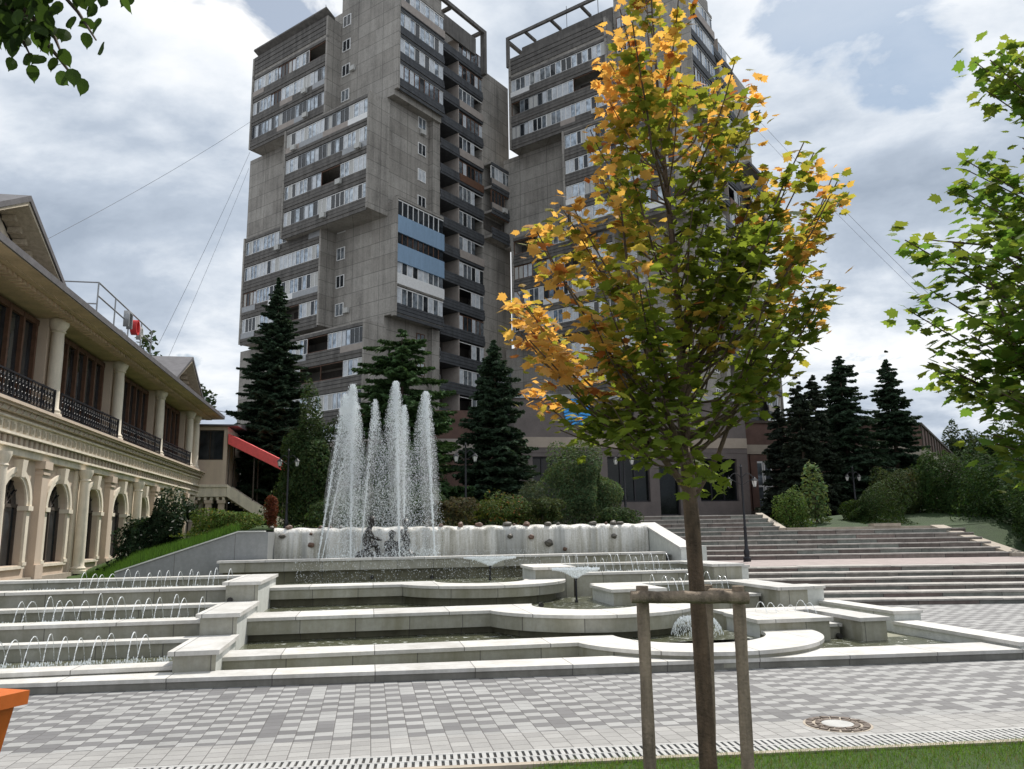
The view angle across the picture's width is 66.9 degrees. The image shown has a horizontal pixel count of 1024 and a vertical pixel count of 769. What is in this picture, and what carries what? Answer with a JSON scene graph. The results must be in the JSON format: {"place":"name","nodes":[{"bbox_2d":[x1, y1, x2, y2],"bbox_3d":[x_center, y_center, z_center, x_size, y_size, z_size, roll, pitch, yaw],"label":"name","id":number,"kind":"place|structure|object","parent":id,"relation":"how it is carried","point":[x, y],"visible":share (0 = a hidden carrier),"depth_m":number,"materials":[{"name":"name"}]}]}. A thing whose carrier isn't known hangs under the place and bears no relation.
{"place":"outdoors","nodes":[
{"label":"outdoors","id":0,"kind":"place"},
{"bbox_2d":[68,525,435,578],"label":"grass bank","id":1,"kind":"structure","parent":0,"point":[256,528],"depth_m":30.44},
{"bbox_2d":[95,514,152,571],"bbox_3d":[-11.638,4.847,23.760,1.126,1.743,2.093,-4,-11,17],"label":"rose bush","id":2,"kind":"object","parent":1,"relation":"on","point":[135,535],"visible":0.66,"depth_m":23.57,"materials":[{"name":"green plant"}]},
{"bbox_2d":[132,485,186,549],"bbox_3d":[-11.384,4.494,24.900,2.446,2.442,2.187,-1,-11,0],"label":"rose bush","id":3,"kind":"object","parent":1,"relation":"on","point":[164,525],"visible":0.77,"depth_m":24.25,"materials":[{"name":"green plant"}]},
{"bbox_2d":[81,523,241,577],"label":"grass","id":4,"kind":"structure","parent":1,"relation":"on","point":[138,557],"depth_m":17.57,"materials":[{"name":"green plant"}]},
{"bbox_2d":[169,507,266,536],"bbox_3d":[-8.418,3.987,22.426,2.487,0.854,2.154,-1,-11,0],"label":"leafy bush","id":5,"kind":"object","parent":1,"relation":"on","point":[216,520],"visible":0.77,"depth_m":22.09,"materials":[{"name":"green plant"}]},
{"bbox_2d":[191,424,283,531],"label":"stair annexe","id":6,"kind":"structure","parent":1,"relation":"on","point":[215,489],"depth_m":54.12,"materials":[{"name":"beige paint"}]},
{"bbox_2d":[198,430,223,459],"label":"window","id":7,"kind":"structure","parent":6,"relation":"in","point":[211,442],"depth_m":54.36,"materials":[{"name":"black glass"}]},
{"bbox_2d":[226,434,285,519],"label":"red canopy","id":8,"kind":"object","parent":1,"relation":"on","point":[252,450],"visible":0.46,"depth_m":54.51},
{"bbox_2d":[262,494,278,527],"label":"leafy bush","id":9,"kind":"object","parent":1,"relation":"on","point":[271,514],"visible":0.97,"depth_m":24.63,"materials":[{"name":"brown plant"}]},
{"bbox_2d":[224,277,317,524],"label":"spruce tree","id":10,"kind":"object","parent":1,"relation":"on","point":[270,411],"visible":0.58,"depth_m":60.32,"materials":[{"name":"green plant"}]},
{"bbox_2d":[277,449,299,528],"bbox_3d":[-8.057,3.728,27.806,0.816,2.907,0.216,1,-11,-11],"label":"street lamp","id":11,"kind":"object","parent":1,"relation":"on","point":[280,461],"visible":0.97,"depth_m":27.86,"materials":[{"name":"black metal"}]},
{"bbox_2d":[254,424,338,524],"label":"broadleaf tree","id":12,"kind":"object","parent":1,"relation":"on","point":[272,484],"visible":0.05,"depth_m":57.97,"materials":[{"name":"green plant"}]},
{"bbox_2d":[248,378,349,527],"bbox_3d":[-8.531,2.791,30.758,6.224,6.006,3.294,-5,-12,21],"label":"weeping tree","id":13,"kind":"object","parent":1,"relation":"on","point":[313,438],"visible":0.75,"depth_m":29.57,"materials":[{"name":"green plant"}]},
{"bbox_2d":[302,493,371,527],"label":"leafy bush","id":14,"kind":"object","parent":1,"relation":"on","point":[312,518],"visible":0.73,"depth_m":23.57,"materials":[{"name":"green plant"}]},
{"bbox_2d":[340,484,418,527],"bbox_3d":[-4.432,4.102,25.882,2.632,1.574,4.716,-1,-11,0],"label":"leafy bush","id":15,"kind":"object","parent":1,"relation":"on","point":[373,500],"visible":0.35,"depth_m":25.55,"materials":[{"name":"green plant"}]},
{"bbox_2d":[315,329,475,526],"bbox_3d":[-4.502,2.058,32.836,6.861,9.086,7.224,-1,-11,0],"label":"spruce tree","id":16,"kind":"object","parent":1,"relation":"on","point":[401,368],"visible":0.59,"depth_m":32.24,"materials":[{"name":"green plant"}]},
{"bbox_2d":[343,433,450,499],"bbox_3d":[-5.430,4.008,35.711,5.908,5.478,4.725,10,-15,-44],"label":"broadleaf tree","id":17,"kind":"object","parent":1,"relation":"on","point":[415,478],"visible":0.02,"depth_m":34.69,"materials":[{"name":"green plant"}]},
{"bbox_2d":[394,490,454,526],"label":"leafy bush","id":18,"kind":"object","parent":1,"relation":"on","point":[412,513],"visible":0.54,"depth_m":25.20,"materials":[{"name":"green plant"}]},
{"bbox_2d":[357,410,492,525],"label":"annexe building","id":19,"kind":"structure","parent":1,"relation":"on","point":[455,433],"depth_m":40.27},
{"bbox_2d":[423,496,481,525],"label":"leafy bush","id":20,"kind":"object","parent":1,"relation":"on","point":[453,506],"visible":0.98,"depth_m":23.41,"materials":[{"name":"green plant"}]},
{"bbox_2d":[453,442,477,525],"bbox_3d":[-1.554,3.354,25.981,0.856,2.865,0.216,1,-11,-11],"label":"street lamp","id":21,"kind":"object","parent":1,"relation":"on","point":[456,456],"visible":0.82,"depth_m":26.08,"materials":[{"name":"black metal"}]},
{"bbox_2d":[450,498,503,525],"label":"leafy bush","id":22,"kind":"object","parent":1,"relation":"on","point":[481,513],"visible":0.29,"depth_m":24.52,"materials":[{"name":"green plant"}]},
{"bbox_2d":[445,340,545,525],"bbox_3d":[-0.716,2.198,32.689,4.759,8.383,4.823,-1,-11,0],"label":"spruce tree","id":23,"kind":"object","parent":1,"relation":"on","point":[499,441],"visible":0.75,"depth_m":31.99,"materials":[{"name":"green plant"}]},
{"bbox_2d":[472,490,543,524],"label":"leafy bush","id":24,"kind":"object","parent":1,"relation":"on","point":[502,515],"visible":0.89,"depth_m":23.54,"materials":[{"name":"green plant"}]},
{"bbox_2d":[515,496,566,524],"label":"leafy bush","id":25,"kind":"object","parent":1,"relation":"on","point":[544,511],"visible":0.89,"depth_m":23.57,"materials":[{"name":"green plant"}]},
{"bbox_2d":[513,479,571,524],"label":"leafy bush","id":26,"kind":"object","parent":1,"relation":"on","point":[529,497],"visible":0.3,"depth_m":26.08,"materials":[{"name":"green plant"}]},
{"bbox_2d":[486,440,623,524],"bbox_3d":[1.684,3.583,27.736,4.802,3.343,2.950,5,-12,-27],"label":"juniper bush","id":27,"kind":"object","parent":1,"relation":"on","point":[588,492],"visible":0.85,"depth_m":27.26,"materials":[{"name":"green plant"}]},
{"bbox_2d":[594,507,643,523],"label":"leafy bush","id":28,"kind":"object","parent":1,"relation":"on","point":[616,514],"visible":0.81,"depth_m":25.36,"materials":[{"name":"green plant"}]},
{"bbox_2d":[0,603,1023,754],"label":"ground","id":29,"kind":"structure","parent":0,"point":[87,721],"depth_m":7.34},
{"bbox_2d":[0,688,29,750],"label":"rubbish container","id":30,"kind":"object","parent":29,"relation":"on","point":[10,699],"visible":1,"depth_m":3.25,"materials":[{"name":"orange plastic"}]},
{"bbox_2d":[0,194,224,579],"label":"arcaded building","id":31,"kind":"structure","parent":29,"relation":"on","point":[101,417],"depth_m":30.83,"materials":[{"name":"beige paint"}]},
{"bbox_2d":[0,479,17,565],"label":"window","id":32,"kind":"structure","parent":31,"relation":"in","point":[10,507],"depth_m":26.66,"materials":[{"name":"black glass"}]},
{"bbox_2d":[0,295,39,402],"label":"gallery window","id":33,"kind":"structure","parent":31,"relation":"in","point":[18,328],"depth_m":27.35,"materials":[{"name":"brown glass"}]},
{"bbox_2d":[43,487,59,562],"bbox_3d":[-17.899,5.313,29.844,0.105,3.010,2.060,1,-11,-10],"label":"window","id":34,"kind":"structure","parent":31,"relation":"in","point":[50,540],"depth_m":30.31,"materials":[{"name":"black glass"}]},
{"bbox_2d":[59,337,104,428],"bbox_3d":[-18.427,0.096,32.534,0.180,3.680,7.500,1,-11,-10],"label":"gallery window","id":35,"kind":"structure","parent":31,"relation":"in","point":[82,378],"depth_m":33.50,"materials":[{"name":"brown glass"}]},
{"bbox_2d":[85,492,92,558],"bbox_3d":[-18.587,6.027,33.544,0.105,3.010,2.060,1,-11,-10],"label":"window","id":36,"kind":"structure","parent":31,"relation":"in","point":[89,510],"depth_m":34.28,"materials":[{"name":"black glass"}]},
{"bbox_2d":[65,280,151,354],"bbox_3d":[-19.278,-2.531,35.007,3.564,1.930,8.066,1,-11,-10],"label":"roof railing","id":37,"kind":"object","parent":31,"relation":"on","point":[111,307],"visible":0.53,"depth_m":33.55,"materials":[{"name":"metal"}]},
{"bbox_2d":[119,310,142,339],"bbox_3d":[-17.511,-2.469,35.594,0.280,1.482,3.222,1,-11,-10],"label":"roof sign","id":38,"kind":"object","parent":37,"relation":"attached to","point":[132,325],"visible":0.66,"depth_m":35.91,"materials":[{"name":"red plastic"}]},
{"bbox_2d":[109,497,118,556],"bbox_3d":[-19.274,6.741,37.243,0.105,3.010,2.060,1,-11,-10],"label":"window","id":39,"kind":"structure","parent":31,"relation":"in","point":[115,520],"depth_m":37.79,"materials":[{"name":"black glass"}]},
{"bbox_2d":[121,376,148,447],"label":"gallery window","id":40,"kind":"structure","parent":31,"relation":"in","point":[135,398],"depth_m":40.97,"materials":[{"name":"brown glass"}]},
{"bbox_2d":[162,402,179,459],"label":"gallery window","id":41,"kind":"structure","parent":31,"relation":"in","point":[171,415],"depth_m":48.81,"materials":[{"name":"brown glass"}]},
{"bbox_2d":[237,0,511,523],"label":"apartment tower","id":42,"kind":"structure","parent":29,"relation":"on","point":[379,192],"depth_m":91.54,"materials":[{"name":"concrete"}]},
{"bbox_2d":[0,522,1023,693],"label":"terraced fountain","id":43,"kind":"object","parent":29,"relation":"on","point":[203,647],"visible":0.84,"depth_m":11.26,"materials":[{"name":"white stone"}]},
{"bbox_2d":[0,656,172,668],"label":"water","id":44,"kind":"structure","parent":43,"relation":"in","point":[115,660],"depth_m":9.32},
{"bbox_2d":[0,656,171,668],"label":"splash","id":45,"kind":"object","parent":44,"relation":"on","point":[76,663],"visible":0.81,"depth_m":9.09,"materials":[{"name":"white liquid"}]},
{"bbox_2d":[283,576,522,584],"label":"water","id":46,"kind":"structure","parent":43,"relation":"in","point":[480,580],"depth_m":16.11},
{"bbox_2d":[292,548,542,582],"bbox_3d":[-1.811,3.681,15.725,5.000,0.626,1.805,1,-11,-10],"label":"splash","id":47,"kind":"object","parent":46,"relation":"on","point":[417,570],"visible":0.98,"depth_m":15.69,"materials":[{"name":"white liquid"}]},
{"bbox_2d":[464,556,515,579],"bbox_3d":[-0.455,3.819,16.048,1.098,0.547,1.103,-1,-11,0],"label":"fan fountain","id":48,"kind":"object","parent":46,"relation":"on","point":[489,559],"visible":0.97,"depth_m":15.98,"materials":[{"name":"white liquid"}]},
{"bbox_2d":[264,596,636,611],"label":"water","id":49,"kind":"structure","parent":43,"relation":"in","point":[588,602],"depth_m":13.25,"materials":[{"name":"liquid"}]},
{"bbox_2d":[552,566,599,601],"bbox_3d":[1.127,3.534,13.609,0.845,0.659,0.844,-1,-11,0],"label":"fan fountain","id":50,"kind":"object","parent":49,"relation":"on","point":[577,572],"visible":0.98,"depth_m":13.56,"materials":[{"name":"white liquid"}]},
{"bbox_2d":[239,624,756,649],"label":"water","id":51,"kind":"structure","parent":43,"relation":"in","point":[349,641],"depth_m":10.94,"materials":[{"name":"liquid"}]},
{"bbox_2d":[671,615,723,636],"bbox_3d":[2.611,3.428,10.953,0.723,0.340,0.725,-1,-11,0],"label":"fan fountain","id":52,"kind":"object","parent":51,"relation":"on","point":[684,618],"visible":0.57,"depth_m":10.86,"materials":[{"name":"white liquid"}]},
{"bbox_2d":[823,636,951,647],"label":"water","id":53,"kind":"structure","parent":43,"relation":"in","point":[891,641],"depth_m":10.67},
{"bbox_2d":[108,727,1023,768],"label":"drain cover","id":54,"kind":"object","parent":29,"relation":"on","point":[442,759],"visible":0.84,"depth_m":5.64,"materials":[{"name":"metal"}]},
{"bbox_2d":[504,0,784,420],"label":"apartment tower","id":55,"kind":"structure","parent":29,"relation":"on","point":[552,95],"depth_m":95.76,"materials":[{"name":"concrete"}]},
{"bbox_2d":[748,562,1023,604],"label":"stone staircase","id":56,"kind":"structure","parent":29,"relation":"on","point":[969,583],"depth_m":17.66,"materials":[{"name":"stone"}]},
{"bbox_2d":[0,711,1023,768],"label":"pavement","id":57,"kind":"structure","parent":0,"point":[148,757],"depth_m":5.97,"materials":[{"name":"stone"}]},
{"bbox_2d":[803,716,873,732],"bbox_3d":[2.679,2.791,6.378,0.540,0.015,0.540,-1,-11,0],"label":"manhole","id":58,"kind":"object","parent":57,"relation":"on","point":[841,724],"visible":1,"depth_m":6.34,"materials":[{"name":"metal"}]},
{"bbox_2d":[0,0,1023,446],"label":"sky","id":59,"kind":"structure","parent":0,"point":[872,84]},
{"bbox_2d":[522,735,1023,768],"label":"lawn","id":60,"kind":"structure","parent":0,"point":[966,766],"depth_m":5.33,"materials":[{"name":"plant"}]},
{"bbox_2d":[0,0,133,95],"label":"linden tree","id":61,"kind":"object","parent":60,"relation":"on","point":[20,22],"visible":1,"depth_m":3.27,"materials":[{"name":"green plant"}]},
{"bbox_2d":[496,0,855,768],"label":"maple tree","id":62,"kind":"object","parent":60,"relation":"on","point":[648,330],"visible":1,"depth_m":4.15,"materials":[{"name":"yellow plant"}]},
{"bbox_2d":[630,585,753,768],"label":"tree support","id":63,"kind":"object","parent":60,"relation":"on","point":[643,597],"visible":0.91,"depth_m":3.70,"materials":[{"name":"wood"}]},
{"bbox_2d":[383,738,1023,768],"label":"lawn edging","id":64,"kind":"object","parent":60,"relation":"on","point":[519,765],"visible":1,"depth_m":5.44,"materials":[{"name":"concrete"}]},
{"bbox_2d":[881,30,1023,492],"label":"maple tree","id":65,"kind":"object","parent":60,"relation":"on","point":[1007,222],"visible":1,"depth_m":5.16,"materials":[{"name":"green plant"}]},
{"bbox_2d":[721,556,1023,566],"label":"terrace","id":66,"kind":"structure","parent":0,"point":[894,561],"depth_m":21.16,"materials":[{"name":"stone"}]},
{"bbox_2d":[728,464,757,561],"bbox_3d":[6.726,3.706,22.482,1.016,2.795,0.216,1,-11,-11],"label":"street lamp","id":67,"kind":"object","parent":66,"relation":"on","point":[747,558],"visible":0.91,"depth_m":22.48,"materials":[{"name":"black metal"}]},
{"bbox_2d":[672,527,1009,560],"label":"stone staircase","id":68,"kind":"structure","parent":66,"relation":"on","point":[846,544],"depth_m":24.15,"materials":[{"name":"stone"}]},
{"bbox_2d":[633,514,779,531],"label":"stone staircase","id":69,"kind":"structure","parent":68,"relation":"on","point":[719,523],"depth_m":27.54,"materials":[{"name":"stone"}]},
{"bbox_2d":[930,525,1023,556],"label":"stair coping","id":70,"kind":"object","parent":68,"relation":"on","point":[1014,552],"visible":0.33,"depth_m":23.91,"materials":[{"name":"stone"}]},
{"bbox_2d":[768,509,1013,527],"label":"lawn","id":71,"kind":"structure","parent":0,"point":[927,519],"depth_m":28.60,"materials":[{"name":"plant"}]},
{"bbox_2d":[754,405,795,514],"bbox_3d":[13.117,3.823,37.923,2.714,5.727,2.487,-1,-11,0],"label":"cypress tree","id":72,"kind":"object","parent":71,"relation":"on","point":[773,453],"visible":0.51,"depth_m":37.81,"materials":[{"name":"plant"}]},
{"bbox_2d":[770,484,816,527],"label":"leafy bush","id":73,"kind":"object","parent":71,"relation":"on","point":[798,515],"visible":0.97,"depth_m":27.63,"materials":[{"name":"green plant"}]},
{"bbox_2d":[774,376,837,513],"bbox_3d":[13.687,3.077,36.685,2.727,7.138,2.895,-1,-11,0],"label":"cypress tree","id":74,"kind":"object","parent":71,"relation":"on","point":[799,418],"visible":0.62,"depth_m":36.48,"materials":[{"name":"plant"}]},
{"bbox_2d":[800,460,832,523],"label":"sapling","id":75,"kind":"object","parent":71,"relation":"on","point":[816,488],"visible":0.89,"depth_m":29.12,"materials":[{"name":"green plant"}]},
{"bbox_2d":[804,374,851,513],"bbox_3d":[14.931,3.050,37.962,2.497,7.223,2.494,-1,-11,0],"label":"cypress tree","id":76,"kind":"object","parent":71,"relation":"on","point":[815,398],"visible":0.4,"depth_m":37.52,"materials":[{"name":"plant"}]},
{"bbox_2d":[745,420,961,514],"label":"brick wing","id":77,"kind":"structure","parent":71,"relation":"on","point":[758,442],"depth_m":42.81,"materials":[{"name":"brick"}]},
{"bbox_2d":[757,461,764,507],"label":"window","id":78,"kind":"structure","parent":77,"relation":"in","point":[759,463],"depth_m":42.29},
{"bbox_2d":[786,523,930,529],"bbox_3d":[11.727,4.868,26.265,4.903,0.300,0.493,-1,-11,0],"label":"lawn edging","id":79,"kind":"object","parent":71,"relation":"on","point":[884,526],"visible":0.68,"depth_m":26.08,"materials":[{"name":"stone"}]},
{"bbox_2d":[818,356,901,508],"bbox_3d":[17.088,2.986,39.725,5.114,9.222,5.388,-1,-11,0],"label":"spruce tree","id":80,"kind":"object","parent":71,"relation":"on","point":[846,423],"visible":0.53,"depth_m":39.28,"materials":[{"name":"green plant"}]},
{"bbox_2d":[837,477,919,524],"bbox_3d":[13.565,4.450,29.126,3.107,1.920,3.643,-6,-12,27],"label":"hedge bush","id":81,"kind":"object","parent":71,"relation":"on","point":[863,508],"visible":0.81,"depth_m":29.06,"materials":[{"name":"green plant"}]},
{"bbox_2d":[869,467,922,514],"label":"hedge bush","id":82,"kind":"object","parent":71,"relation":"on","point":[912,509],"visible":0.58,"depth_m":31.17,"materials":[{"name":"green plant"}]},
{"bbox_2d":[862,350,935,506],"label":"spruce tree","id":83,"kind":"object","parent":71,"relation":"on","point":[896,423],"visible":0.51,"depth_m":41.28,"materials":[{"name":"green plant"}]},
{"bbox_2d":[910,447,970,513],"bbox_3d":[17.731,4.026,30.713,2.586,3.486,3.534,8,-14,-39],"label":"hedge bush","id":84,"kind":"object","parent":71,"relation":"on","point":[931,470],"visible":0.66,"depth_m":30.91,"materials":[{"name":"green plant"}]},
{"bbox_2d":[941,419,977,471],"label":"broadleaf tree","id":85,"kind":"object","parent":71,"relation":"on","point":[952,440],"visible":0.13,"depth_m":85.25,"materials":[{"name":"green plant"}]},
{"bbox_2d":[930,455,993,514],"bbox_3d":[17.917,4.325,30.518,2.682,2.989,3.302,-8,-13,34],"label":"hedge bush","id":86,"kind":"object","parent":71,"relation":"on","point":[950,498],"visible":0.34,"depth_m":30.12,"materials":[{"name":"green plant"}]},
{"bbox_2d":[964,429,1009,481],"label":"broadleaf tree","id":87,"kind":"object","parent":71,"relation":"on","point":[974,440],"visible":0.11,"depth_m":80.42,"materials":[{"name":"green plant"}]},
{"bbox_2d":[957,443,1023,516],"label":"hedge bush","id":88,"kind":"object","parent":71,"relation":"on","point":[978,472],"visible":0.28,"depth_m":28.41,"materials":[{"name":"green plant"}]},
{"bbox_2d":[977,414,1023,482],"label":"broadleaf tree","id":89,"kind":"object","parent":71,"relation":"on","point":[1011,424],"visible":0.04,"depth_m":79.59,"materials":[{"name":"green plant"}]},
{"bbox_2d":[949,520,1023,551],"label":"lawn","id":90,"kind":"structure","parent":0,"point":[1000,533],"depth_m":25.15,"materials":[{"name":"plant"}]},
{"bbox_2d":[949,435,1023,527],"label":"hedge bush","id":91,"kind":"object","parent":90,"relation":"on","point":[1007,513],"visible":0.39,"depth_m":26.64,"materials":[{"name":"green plant"}]},
{"bbox_2d":[1000,466,1023,543],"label":"hedge bush","id":92,"kind":"object","parent":90,"relation":"on","point":[1019,525],"visible":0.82,"depth_m":24.02,"materials":[{"name":"green plant"}]},
{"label":"forecourt","id":93,"kind":"structure","parent":0,"visible":0},
{"bbox_2d":[507,394,750,524],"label":"office building","id":94,"kind":"structure","parent":93,"relation":"on","point":[647,494],"depth_m":39.84,"materials":[{"name":"concrete"}]},
{"bbox_2d":[533,457,561,498],"bbox_3d":[1.752,4.701,39.038,1.618,2.100,0.140,1,-11,-10],"label":"window","id":95,"kind":"structure","parent":94,"relation":"in","point":[541,463],"depth_m":39.09,"materials":[{"name":"black glass"}]},
{"bbox_2d":[607,457,649,501],"bbox_3d":[5.921,4.880,39.777,2.318,2.300,0.140,1,-11,-10],"label":"window","id":96,"kind":"structure","parent":94,"relation":"in","point":[637,490],"depth_m":39.81,"materials":[{"name":"glass"}]},
{"bbox_2d":[659,467,679,515],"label":"door","id":97,"kind":"structure","parent":94,"relation":"in","point":[668,485],"depth_m":40.05,"materials":[{"name":"glass"}]},
{"bbox_2d":[701,459,737,500],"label":"window","id":98,"kind":"structure","parent":94,"relation":"in","point":[731,494],"depth_m":40.65,"materials":[{"name":"black glass"}]},
{"label":"water","id":99,"kind":"structure","parent":0,"visible":0},
{"bbox_2d":[318,393,367,557],"bbox_3d":[-3.725,2.066,17.696,0.920,3.792,0.934,-9,-13,35],"label":"water jet","id":100,"kind":"object","parent":99,"relation":"on","point":[343,406],"visible":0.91,"depth_m":17.66},
{"bbox_2d":[321,403,371,557],"bbox_3d":[-3.768,2.207,18.077,1.177,3.657,0.569,-1,-11,0],"label":"water jet","id":101,"kind":"object","parent":99,"relation":"on","point":[358,428],"visible":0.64,"depth_m":18.01},
{"bbox_2d":[326,384,371,557],"bbox_3d":[-3.676,1.946,17.675,1.049,4.021,0.961,-1,-11,0],"label":"water jet","id":102,"kind":"object","parent":99,"relation":"on","point":[352,402],"visible":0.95,"depth_m":17.68},
{"bbox_2d":[355,516,381,557],"bbox_3d":[-3.275,3.555,17.717,0.618,1.088,0.452,2,-11,-15],"label":"bronze statue","id":103,"kind":"object","parent":99,"relation":"in","point":[371,522],"visible":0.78,"depth_m":17.58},
{"bbox_2d":[360,399,388,554],"bbox_3d":[-3.177,2.182,18.243,0.744,3.753,0.687,-1,-11,0],"label":"water jet","id":104,"kind":"object","parent":99,"relation":"on","point":[375,413],"visible":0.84,"depth_m":18.29},
{"bbox_2d":[326,538,440,557],"bbox_3d":[-2.926,3.747,17.631,2.513,0.488,1.310,1,-11,-10],"label":"splash","id":105,"kind":"object","parent":99,"relation":"on","point":[374,553],"visible":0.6,"depth_m":17.39,"materials":[{"name":"white liquid"}]},
{"bbox_2d":[382,530,398,556],"bbox_3d":[-2.787,3.721,17.812,0.409,0.750,0.425,-1,-11,0],"label":"bronze statue","id":106,"kind":"object","parent":99,"relation":"in","point":[388,547],"visible":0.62,"depth_m":17.74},
{"bbox_2d":[367,380,416,556],"bbox_3d":[-2.726,1.918,17.815,1.084,4.110,0.996,-1,-11,0],"label":"water jet","id":107,"kind":"object","parent":99,"relation":"on","point":[395,390],"visible":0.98,"depth_m":17.81},
{"bbox_2d":[387,405,418,552],"bbox_3d":[-2.579,2.262,18.337,0.764,3.625,0.674,-1,-11,0],"label":"water jet","id":108,"kind":"object","parent":99,"relation":"on","point":[405,419],"visible":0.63,"depth_m":18.41},
{"bbox_2d":[397,518,415,556],"bbox_3d":[-2.456,3.626,18.001,0.469,1.021,0.467,9,-14,-41],"label":"bronze statue","id":109,"kind":"object","parent":99,"relation":"in","point":[403,536],"visible":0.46,"depth_m":17.88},
{"bbox_2d":[401,391,444,555],"bbox_3d":[-2.075,2.048,18.007,1.082,3.886,0.980,-1,-11,0],"label":"water jet","id":110,"kind":"object","parent":99,"relation":"on","point":[425,394],"visible":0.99,"depth_m":18.04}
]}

